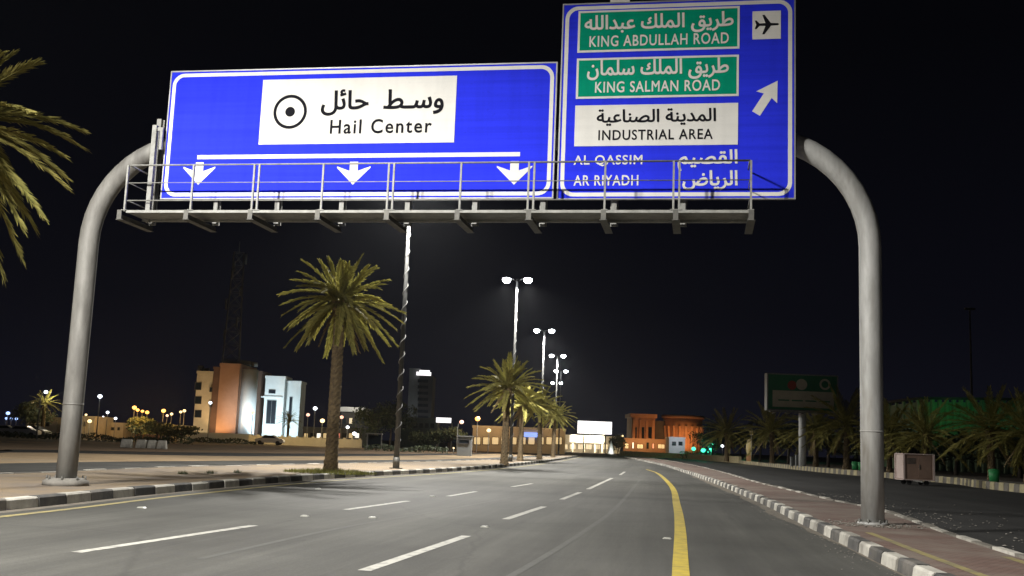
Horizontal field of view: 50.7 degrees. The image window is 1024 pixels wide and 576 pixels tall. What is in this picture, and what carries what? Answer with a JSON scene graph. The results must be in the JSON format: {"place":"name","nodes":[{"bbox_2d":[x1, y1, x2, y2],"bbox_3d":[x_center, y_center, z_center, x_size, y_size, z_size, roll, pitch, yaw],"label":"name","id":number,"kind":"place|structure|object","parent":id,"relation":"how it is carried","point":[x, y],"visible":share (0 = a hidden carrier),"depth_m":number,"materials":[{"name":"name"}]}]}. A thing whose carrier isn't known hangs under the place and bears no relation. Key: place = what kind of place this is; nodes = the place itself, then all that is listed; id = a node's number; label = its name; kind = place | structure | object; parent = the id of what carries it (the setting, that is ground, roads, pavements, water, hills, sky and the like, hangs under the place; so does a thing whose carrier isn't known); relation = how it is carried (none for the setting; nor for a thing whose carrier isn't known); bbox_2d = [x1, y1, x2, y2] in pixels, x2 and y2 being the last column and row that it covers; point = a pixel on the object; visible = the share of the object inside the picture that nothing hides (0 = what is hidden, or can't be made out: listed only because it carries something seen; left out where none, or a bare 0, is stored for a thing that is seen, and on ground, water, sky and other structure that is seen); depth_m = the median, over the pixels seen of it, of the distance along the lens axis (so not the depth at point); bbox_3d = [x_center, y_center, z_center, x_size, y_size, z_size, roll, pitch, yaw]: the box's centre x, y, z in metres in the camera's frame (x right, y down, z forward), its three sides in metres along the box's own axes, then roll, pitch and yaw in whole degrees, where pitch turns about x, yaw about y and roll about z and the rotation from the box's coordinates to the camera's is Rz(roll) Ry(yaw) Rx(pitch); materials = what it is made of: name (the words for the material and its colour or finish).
{"place":"outdoors","nodes":[
{"label":"outdoors","id":0,"kind":"place"},
{"bbox_2d":[45,417,60,435],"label":"house","id":1,"kind":"structure","parent":0,"point":[54,426],"depth_m":176.22,"materials":[{"name":"brown concrete"}]},
{"bbox_2d":[110,422,134,438],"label":"house","id":2,"kind":"structure","parent":0,"point":[121,431],"depth_m":170.26,"materials":[{"name":"beige concrete"}]},
{"bbox_2d":[193,360,271,435],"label":"office building","id":3,"kind":"structure","parent":0,"point":[233,391],"depth_m":198.67,"materials":[{"name":"concrete"}]},
{"bbox_2d":[0,449,517,455],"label":"side road","id":4,"kind":"structure","parent":0,"point":[164,453],"depth_m":72.94,"materials":[{"name":"asphalt"}]},
{"bbox_2d":[0,454,559,472],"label":"opposite road","id":5,"kind":"structure","parent":0,"point":[26,467],"depth_m":46.40,"materials":[{"name":"asphalt"}]},
{"bbox_2d":[0,456,544,473],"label":"island back kerb","id":6,"kind":"structure","parent":5,"relation":"on","point":[224,465],"depth_m":40.47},
{"bbox_2d":[0,456,568,497],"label":"island","id":7,"kind":"structure","parent":0,"point":[20,484],"depth_m":31.34,"materials":[{"name":"concrete"}]},
{"bbox_2d":[0,49,90,285],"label":"palm tree","id":8,"kind":"object","parent":7,"relation":"on","point":[7,172],"visible":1,"depth_m":25.98,"materials":[{"name":"green plant"}]},
{"bbox_2d":[284,467,376,474],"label":"grass","id":9,"kind":"structure","parent":7,"relation":"on","point":[334,471],"depth_m":37.85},
{"bbox_2d":[276,253,406,472],"bbox_3d":[-6.266,2.630,39.066,4.769,8.147,5.056,6,-9,-23],"label":"palm tree","id":10,"kind":"object","parent":7,"relation":"on","point":[344,305],"visible":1,"depth_m":38.86,"materials":[{"name":"green plant"}]},
{"bbox_2d":[390,226,410,468],"bbox_3d":[-4.858,1.153,48.650,2.440,13.790,0.480,1,-8,10],"label":"street lamp","id":11,"kind":"object","parent":7,"relation":"on","point":[396,457],"visible":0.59,"depth_m":48.23,"materials":[{"name":"metal"}]},
{"bbox_2d":[42,119,888,525],"bbox_3d":[-1.393,-0.654,22.178,17.517,10.040,1.875,1,-8,10],"label":"sign gantry","id":12,"kind":"object","parent":7,"relation":"on","point":[838,171],"visible":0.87,"depth_m":21.79,"materials":[{"name":"metal"}]},
{"bbox_2d":[160,62,557,199],"bbox_3d":[-3.351,-3.310,23.025,8.642,2.907,0.122,1,-8,10],"label":"direction sign","id":13,"kind":"object","parent":12,"relation":"attached to","point":[485,112],"visible":0.99,"depth_m":22.95,"materials":[{"name":"blue"}]},
{"bbox_2d":[556,0,795,199],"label":"direction sign","id":14,"kind":"object","parent":12,"relation":"attached to","point":[683,80],"visible":0.94,"depth_m":21.87,"materials":[{"name":"blue"}]},
{"bbox_2d":[464,352,552,465],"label":"palm tree","id":15,"kind":"object","parent":7,"relation":"on","point":[508,382],"visible":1,"depth_m":68.09,"materials":[{"name":"green plant"}]},
{"bbox_2d":[502,277,532,461],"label":"street lamp","id":16,"kind":"object","parent":7,"relation":"on","point":[507,280],"visible":0.81,"depth_m":80.59,"materials":[{"name":"metal"}]},
{"bbox_2d":[492,386,555,460],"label":"palm tree","id":17,"kind":"object","parent":7,"relation":"on","point":[521,405],"visible":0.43,"depth_m":86.29,"materials":[{"name":"green plant"}]},
{"bbox_2d":[513,385,569,458],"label":"palm tree","id":18,"kind":"object","parent":7,"relation":"on","point":[539,434],"visible":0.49,"depth_m":101.55,"materials":[{"name":"green plant"}]},
{"bbox_2d":[534,328,555,457],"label":"street lamp","id":19,"kind":"object","parent":7,"relation":"on","point":[536,330],"visible":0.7,"depth_m":116.26,"materials":[{"name":"metal"}]},
{"bbox_2d":[532,399,577,456],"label":"palm tree","id":20,"kind":"object","parent":7,"relation":"on","point":[553,420],"visible":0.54,"depth_m":130.26,"materials":[{"name":"green plant"}]},
{"bbox_2d":[549,354,565,455],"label":"street lamp","id":21,"kind":"object","parent":7,"relation":"on","point":[557,356],"visible":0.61,"depth_m":147.90,"materials":[{"name":"metal"}]},
{"bbox_2d":[340,407,375,443],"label":"flat roof building","id":22,"kind":"structure","parent":0,"point":[348,418],"depth_m":228.11,"materials":[{"name":"grey concrete"}]},
{"bbox_2d":[136,439,622,457],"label":"junction","id":23,"kind":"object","parent":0,"point":[472,451],"visible":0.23,"depth_m":178.74,"materials":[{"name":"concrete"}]},
{"bbox_2d":[191,432,253,442],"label":"boundary wall","id":24,"kind":"structure","parent":23,"relation":"on","point":[221,436],"depth_m":185.00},
{"bbox_2d":[276,410,300,436],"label":"palm tree","id":25,"kind":"object","parent":23,"relation":"on","point":[289,419],"visible":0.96,"depth_m":188.08,"materials":[{"name":"green plant"}]},
{"bbox_2d":[248,434,361,447],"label":"garden wall","id":26,"kind":"structure","parent":23,"relation":"on","point":[321,442],"depth_m":170.10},
{"bbox_2d":[303,427,368,446],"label":"shop block","id":27,"kind":"structure","parent":23,"relation":"on","point":[317,433],"depth_m":194.09,"materials":[{"name":"white"}]},
{"bbox_2d":[351,403,403,435],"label":"tree","id":28,"kind":"object","parent":23,"relation":"on","point":[362,413],"visible":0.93,"depth_m":173.06,"materials":[{"name":"green plant"}]},
{"bbox_2d":[364,400,417,448],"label":"tree","id":29,"kind":"object","parent":23,"relation":"on","point":[412,421],"visible":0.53,"depth_m":177.72,"materials":[{"name":"green plant"}]},
{"bbox_2d":[408,430,440,450],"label":"tree","id":30,"kind":"object","parent":23,"relation":"on","point":[418,435],"visible":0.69,"depth_m":169.31,"materials":[{"name":"green plant"}]},
{"bbox_2d":[436,417,452,450],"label":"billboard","id":31,"kind":"object","parent":23,"relation":"on","point":[443,420],"visible":0.69,"depth_m":188.54,"materials":[{"name":"white"}]},
{"bbox_2d":[554,370,567,453],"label":"street lamp","id":32,"kind":"object","parent":23,"relation":"on","point":[565,371],"visible":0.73,"depth_m":177.04,"materials":[{"name":"metal"}]},
{"bbox_2d":[400,417,439,446],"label":"podium building","id":33,"kind":"structure","parent":0,"point":[425,425],"depth_m":257.72,"materials":[{"name":"black concrete"}]},
{"bbox_2d":[407,368,435,417],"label":"office tower","id":34,"kind":"structure","parent":0,"point":[421,393],"depth_m":299.24,"materials":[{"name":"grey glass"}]},
{"bbox_2d":[0,426,859,462],"bbox_3d":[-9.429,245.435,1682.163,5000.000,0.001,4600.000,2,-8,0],"label":"ground","id":35,"kind":"structure","parent":0,"point":[444,445],"depth_m":303.64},
{"bbox_2d":[2,426,40,436],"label":"parked car","id":36,"kind":"object","parent":35,"relation":"on","point":[27,429],"visible":0.62,"depth_m":135.73,"materials":[{"name":"grey paint"}]},
{"bbox_2d":[0,431,59,439],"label":"hedge","id":37,"kind":"object","parent":35,"relation":"on","point":[25,435],"visible":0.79,"depth_m":126.30,"materials":[{"name":"green plant"}]},
{"bbox_2d":[10,401,57,425],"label":"tree","id":38,"kind":"object","parent":35,"relation":"on","point":[29,416],"visible":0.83,"depth_m":152.68,"materials":[{"name":"green plant"}]},
{"bbox_2d":[20,426,51,436],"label":"parked car","id":39,"kind":"object","parent":35,"relation":"on","point":[43,430],"visible":0.2,"depth_m":138.78,"materials":[{"name":"grey paint"}]},
{"bbox_2d":[35,390,47,439],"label":"street lamp","id":40,"kind":"object","parent":35,"relation":"on","point":[45,391],"visible":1,"depth_m":118.92,"materials":[{"name":"metal"}]},
{"bbox_2d":[24,390,62,427],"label":"palm tree","id":41,"kind":"object","parent":35,"relation":"on","point":[44,405],"visible":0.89,"depth_m":148.51,"materials":[{"name":"green plant"}]},
{"bbox_2d":[81,416,113,437],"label":"house","id":42,"kind":"structure","parent":35,"relation":"on","point":[102,429],"depth_m":164.86,"materials":[{"name":"beige concrete"}]},
{"bbox_2d":[125,416,155,437],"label":"tree","id":43,"kind":"object","parent":35,"relation":"on","point":[134,421],"visible":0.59,"depth_m":159.91,"materials":[{"name":"green plant"}]},
{"bbox_2d":[129,420,182,439],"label":"tree","id":44,"kind":"object","parent":35,"relation":"on","point":[155,428],"visible":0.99,"depth_m":155.40,"materials":[{"name":"green plant"}]},
{"bbox_2d":[164,423,202,441],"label":"tree","id":45,"kind":"object","parent":35,"relation":"on","point":[188,430],"visible":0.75,"depth_m":157.60,"materials":[{"name":"green plant"}]},
{"bbox_2d":[222,242,247,362],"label":"lattice mast","id":46,"kind":"object","parent":35,"relation":"on","point":[240,293],"visible":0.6,"depth_m":223.21,"materials":[{"name":"metal"}]},
{"bbox_2d":[0,441,492,453],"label":"sand lot","id":47,"kind":"structure","parent":35,"relation":"on","point":[115,446],"depth_m":100.67,"materials":[{"name":"sand"}]},
{"bbox_2d":[120,439,132,447],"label":"concrete block","id":48,"kind":"object","parent":47,"relation":"on","point":[126,443],"depth_m":86.71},
{"bbox_2d":[81,432,193,443],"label":"hedge","id":49,"kind":"object","parent":47,"relation":"on","point":[116,439],"visible":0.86,"depth_m":128.30,"materials":[{"name":"green plant"}]},
{"bbox_2d":[135,440,146,447],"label":"concrete block","id":50,"kind":"object","parent":47,"relation":"on","point":[141,443],"depth_m":86.71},
{"bbox_2d":[147,440,156,448],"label":"concrete block","id":51,"kind":"object","parent":47,"relation":"on","point":[151,444],"depth_m":86.71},
{"bbox_2d":[156,440,166,448],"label":"concrete block","id":52,"kind":"object","parent":47,"relation":"on","point":[161,444],"depth_m":86.71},
{"bbox_2d":[191,437,256,444],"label":"hedge","id":53,"kind":"object","parent":47,"relation":"on","point":[229,440],"visible":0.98,"depth_m":158.03,"materials":[{"name":"green plant"}]},
{"bbox_2d":[366,433,382,449],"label":"bus shelter","id":54,"kind":"object","parent":47,"relation":"on","point":[373,439],"visible":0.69,"depth_m":150.07,"materials":[{"name":"paint"}]},
{"bbox_2d":[364,444,448,452],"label":"hedge","id":55,"kind":"object","parent":47,"relation":"on","point":[430,447],"visible":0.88,"depth_m":138.23,"materials":[{"name":"green plant"}]},
{"bbox_2d":[425,426,467,451],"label":"tree","id":56,"kind":"object","parent":47,"relation":"on","point":[446,434],"visible":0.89,"depth_m":167.47,"materials":[{"name":"green plant"}]},
{"bbox_2d":[255,435,284,444],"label":"parked car","id":57,"kind":"object","parent":35,"relation":"on","point":[275,439],"visible":0.96,"depth_m":162.39,"materials":[{"name":"grey paint"}]},
{"bbox_2d":[0,452,556,462],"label":"sand verge","id":58,"kind":"structure","parent":35,"relation":"on","point":[8,457],"depth_m":59.83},
{"bbox_2d":[457,435,473,455],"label":"kiosk","id":59,"kind":"object","parent":58,"relation":"on","point":[464,445],"visible":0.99,"depth_m":118.70,"materials":[{"name":"grey metal"}]},
{"bbox_2d":[261,376,306,437],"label":"white building","id":60,"kind":"structure","parent":35,"relation":"on","point":[283,394],"depth_m":204.33,"materials":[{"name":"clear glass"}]},
{"bbox_2d":[265,400,276,423],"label":"window","id":61,"kind":"structure","parent":60,"relation":"in","point":[271,404],"depth_m":203.44,"materials":[{"name":"grey glass"}]},
{"bbox_2d":[472,425,565,453],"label":"shop row","id":62,"kind":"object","parent":35,"relation":"on","point":[530,435],"visible":0.67,"depth_m":207.91,"materials":[{"name":"beige"}]},
{"bbox_2d":[608,434,627,454],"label":"tree","id":63,"kind":"object","parent":35,"relation":"on","point":[618,441],"visible":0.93,"depth_m":247.14,"materials":[{"name":"green plant"}]},
{"bbox_2d":[665,437,685,453],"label":"white cabin","id":64,"kind":"object","parent":35,"relation":"on","point":[675,444],"visible":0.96,"depth_m":237.73,"materials":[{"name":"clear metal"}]},
{"bbox_2d":[679,449,721,458],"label":"hedge","id":65,"kind":"object","parent":35,"relation":"on","point":[708,450],"visible":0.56,"depth_m":202.75,"materials":[{"name":"green plant"}]},
{"bbox_2d":[739,461,1023,492],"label":"footpath kerb","id":66,"kind":"structure","parent":35,"relation":"on","point":[1010,487],"depth_m":70.84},
{"bbox_2d":[741,460,1022,483],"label":"footpath","id":67,"kind":"structure","parent":35,"relation":"on","point":[1015,482],"depth_m":75.06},
{"bbox_2d":[696,408,760,460],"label":"palm tree","id":68,"kind":"object","parent":67,"relation":"on","point":[728,432],"visible":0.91,"depth_m":163.28,"materials":[{"name":"green plant"}]},
{"bbox_2d":[746,439,752,460],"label":"lit pylon","id":69,"kind":"object","parent":67,"relation":"on","point":[748,447],"visible":0.84,"depth_m":148.22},
{"bbox_2d":[734,419,769,461],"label":"tree","id":70,"kind":"object","parent":67,"relation":"on","point":[745,441],"visible":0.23,"depth_m":166.26,"materials":[{"name":"green plant"}]},
{"bbox_2d":[728,401,807,463],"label":"palm tree","id":71,"kind":"object","parent":67,"relation":"on","point":[772,432],"visible":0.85,"depth_m":133.67,"materials":[{"name":"green plant"}]},
{"bbox_2d":[754,422,809,463],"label":"tree","id":72,"kind":"object","parent":67,"relation":"on","point":[785,446],"visible":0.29,"depth_m":138.59,"materials":[{"name":"green plant"}]},
{"bbox_2d":[765,373,837,466],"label":"billboard","id":73,"kind":"object","parent":67,"relation":"on","point":[788,392],"visible":0.91,"depth_m":107.14,"materials":[{"name":"green"}]},
{"bbox_2d":[774,411,851,466],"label":"palm tree","id":74,"kind":"object","parent":67,"relation":"on","point":[815,454],"visible":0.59,"depth_m":116.73,"materials":[{"name":"green plant"}]},
{"bbox_2d":[788,383,897,469],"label":"palm tree","id":75,"kind":"object","parent":67,"relation":"on","point":[847,429],"visible":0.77,"depth_m":102.86,"materials":[{"name":"green plant"}]},
{"bbox_2d":[844,398,933,472],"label":"palm tree","id":76,"kind":"object","parent":67,"relation":"on","point":[889,438],"visible":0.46,"depth_m":90.91,"materials":[{"name":"green plant"}]},
{"bbox_2d":[884,396,978,472],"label":"palm tree","id":77,"kind":"object","parent":67,"relation":"on","point":[925,430],"visible":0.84,"depth_m":75.13,"materials":[{"name":"green plant"}]},
{"bbox_2d":[931,384,1023,480],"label":"palm tree","id":78,"kind":"object","parent":67,"relation":"on","point":[990,455],"visible":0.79,"depth_m":69.31,"materials":[{"name":"green plant"}]},
{"bbox_2d":[988,469,999,481],"bbox_3d":[28.227,10.965,63.237,0.677,0.756,0.677,2,-8,0],"label":"litter bin","id":79,"kind":"object","parent":67,"relation":"on","point":[994,474],"visible":0.97,"depth_m":62.99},
{"bbox_2d":[967,387,1023,483],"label":"palm tree","id":80,"kind":"object","parent":67,"relation":"on","point":[1017,450],"visible":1,"depth_m":63.59,"materials":[{"name":"green plant"}]},
{"bbox_2d":[883,397,1023,474],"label":"ribbed hall","id":81,"kind":"structure","parent":35,"relation":"on","point":[947,408],"depth_m":127.11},
{"bbox_2d":[0,457,901,575],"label":"road","id":82,"kind":"structure","parent":0,"point":[726,535],"depth_m":16.80,"materials":[{"name":"asphalt"}]},
{"bbox_2d":[0,469,481,512],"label":"sand drift","id":83,"kind":"object","parent":82,"relation":"on","point":[43,507],"visible":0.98,"depth_m":22.56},
{"bbox_2d":[0,455,577,510],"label":"kerb","id":84,"kind":"structure","parent":82,"relation":"on","point":[23,502],"depth_m":25.41,"materials":[{"name":"concrete"}]},
{"bbox_2d":[0,457,578,516],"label":"edge line","id":85,"kind":"object","parent":82,"relation":"on","point":[204,493],"visible":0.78,"depth_m":23.34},
{"bbox_2d":[72,472,624,570],"bbox_3d":[1.768,7.208,39.515,3.576,0.001,56.916,1,-8,10],"label":"lane marking","id":86,"kind":"object","parent":82,"relation":"on","point":[400,558],"visible":0.99,"depth_m":14.58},
{"bbox_2d":[196,480,639,575],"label":"seam line","id":87,"kind":"object","parent":82,"relation":"on","point":[542,557],"visible":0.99,"depth_m":15.84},
{"bbox_2d":[646,469,689,575],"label":"edge line","id":88,"kind":"object","parent":82,"relation":"on","point":[680,565],"visible":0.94,"depth_m":16.95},
{"bbox_2d":[624,457,956,575],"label":"kerb","id":89,"kind":"structure","parent":82,"relation":"on","point":[895,561],"depth_m":17.40,"materials":[{"name":"concrete"}]},
{"bbox_2d":[692,476,905,575],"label":"sand drift","id":90,"kind":"object","parent":82,"relation":"on","point":[774,513],"visible":0.98,"depth_m":25.04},
{"bbox_2d":[0,0,1023,458],"label":"sky","id":91,"kind":"structure","parent":0,"point":[922,100],"materials":[{"name":"black"}]},
{"bbox_2d":[561,452,620,456],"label":"curb","id":92,"kind":"structure","parent":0,"point":[583,454],"depth_m":221.24,"materials":[{"name":"concrete"}]},
{"bbox_2d":[565,421,619,452],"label":"station building","id":93,"kind":"structure","parent":0,"point":[583,443],"depth_m":326.96,"materials":[{"name":"white"}]},
{"bbox_2d":[622,438,665,452],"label":"market wall","id":94,"kind":"structure","parent":0,"point":[645,445],"depth_m":252.47,"materials":[{"name":"concrete"}]},
{"bbox_2d":[625,413,704,453],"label":"fort building","id":95,"kind":"structure","parent":0,"point":[644,426],"depth_m":288.28,"materials":[{"name":"concrete"}]},
{"bbox_2d":[631,457,1023,575],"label":"island","id":96,"kind":"structure","parent":0,"point":[974,557],"depth_m":18.04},
{"bbox_2d":[724,490,1022,574],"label":"gravel","id":97,"kind":"structure","parent":96,"relation":"on","point":[875,526],"depth_m":20.79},
{"bbox_2d":[865,532,1023,575],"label":"island border","id":98,"kind":"object","parent":96,"relation":"on","point":[937,558],"visible":1,"depth_m":14.04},
{"bbox_2d":[654,458,1023,552],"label":"service road","id":99,"kind":"structure","parent":0,"point":[943,499],"depth_m":41.04,"materials":[{"name":"asphalt"}]},
{"bbox_2d":[619,451,740,462],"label":"wall","id":100,"kind":"structure","parent":99,"relation":"on","point":[732,459],"depth_m":205.87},
{"bbox_2d":[643,457,1023,558],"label":"service kerb","id":101,"kind":"structure","parent":99,"relation":"on","point":[987,545],"depth_m":20.19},
{"bbox_2d":[894,453,934,484],"bbox_3d":[23.221,10.394,61.908,1.820,1.775,2.081,2,-8,-1],"label":"utility cabinet","id":102,"kind":"object","parent":99,"relation":"on","point":[918,468],"visible":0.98,"depth_m":61.71,"materials":[{"name":"metal"}]},
{"bbox_2d":[741,459,1023,481],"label":"earth bank","id":103,"kind":"structure","parent":0,"point":[976,475],"depth_m":110.19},
{"bbox_2d":[686,422,732,454],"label":"tree","id":104,"kind":"object","parent":103,"relation":"on","point":[698,436],"visible":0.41,"depth_m":198.00,"materials":[{"name":"green plant"}]},
{"bbox_2d":[706,428,760,455],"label":"tree","id":105,"kind":"object","parent":103,"relation":"on","point":[722,441],"visible":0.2,"depth_m":183.14,"materials":[{"name":"green plant"}]},
{"bbox_2d":[792,419,855,466],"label":"tree","id":106,"kind":"object","parent":103,"relation":"on","point":[825,446],"visible":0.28,"depth_m":123.50,"materials":[{"name":"green plant"}]},
{"bbox_2d":[832,426,893,458],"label":"tree","id":107,"kind":"object","parent":103,"relation":"on","point":[853,453],"visible":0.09,"depth_m":111.08,"materials":[{"name":"green plant"}]},
{"bbox_2d":[884,428,934,456],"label":"tree","id":108,"kind":"object","parent":103,"relation":"on","point":[913,450],"visible":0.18,"depth_m":98.49,"materials":[{"name":"green plant"}]},
{"bbox_2d":[919,429,995,474],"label":"tree","id":109,"kind":"object","parent":103,"relation":"on","point":[944,449],"visible":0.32,"depth_m":90.86,"materials":[{"name":"green plant"}]},
{"bbox_2d":[975,421,1023,478],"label":"tree","id":110,"kind":"object","parent":103,"relation":"on","point":[998,454],"visible":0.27,"depth_m":86.71,"materials":[{"name":"green plant"}]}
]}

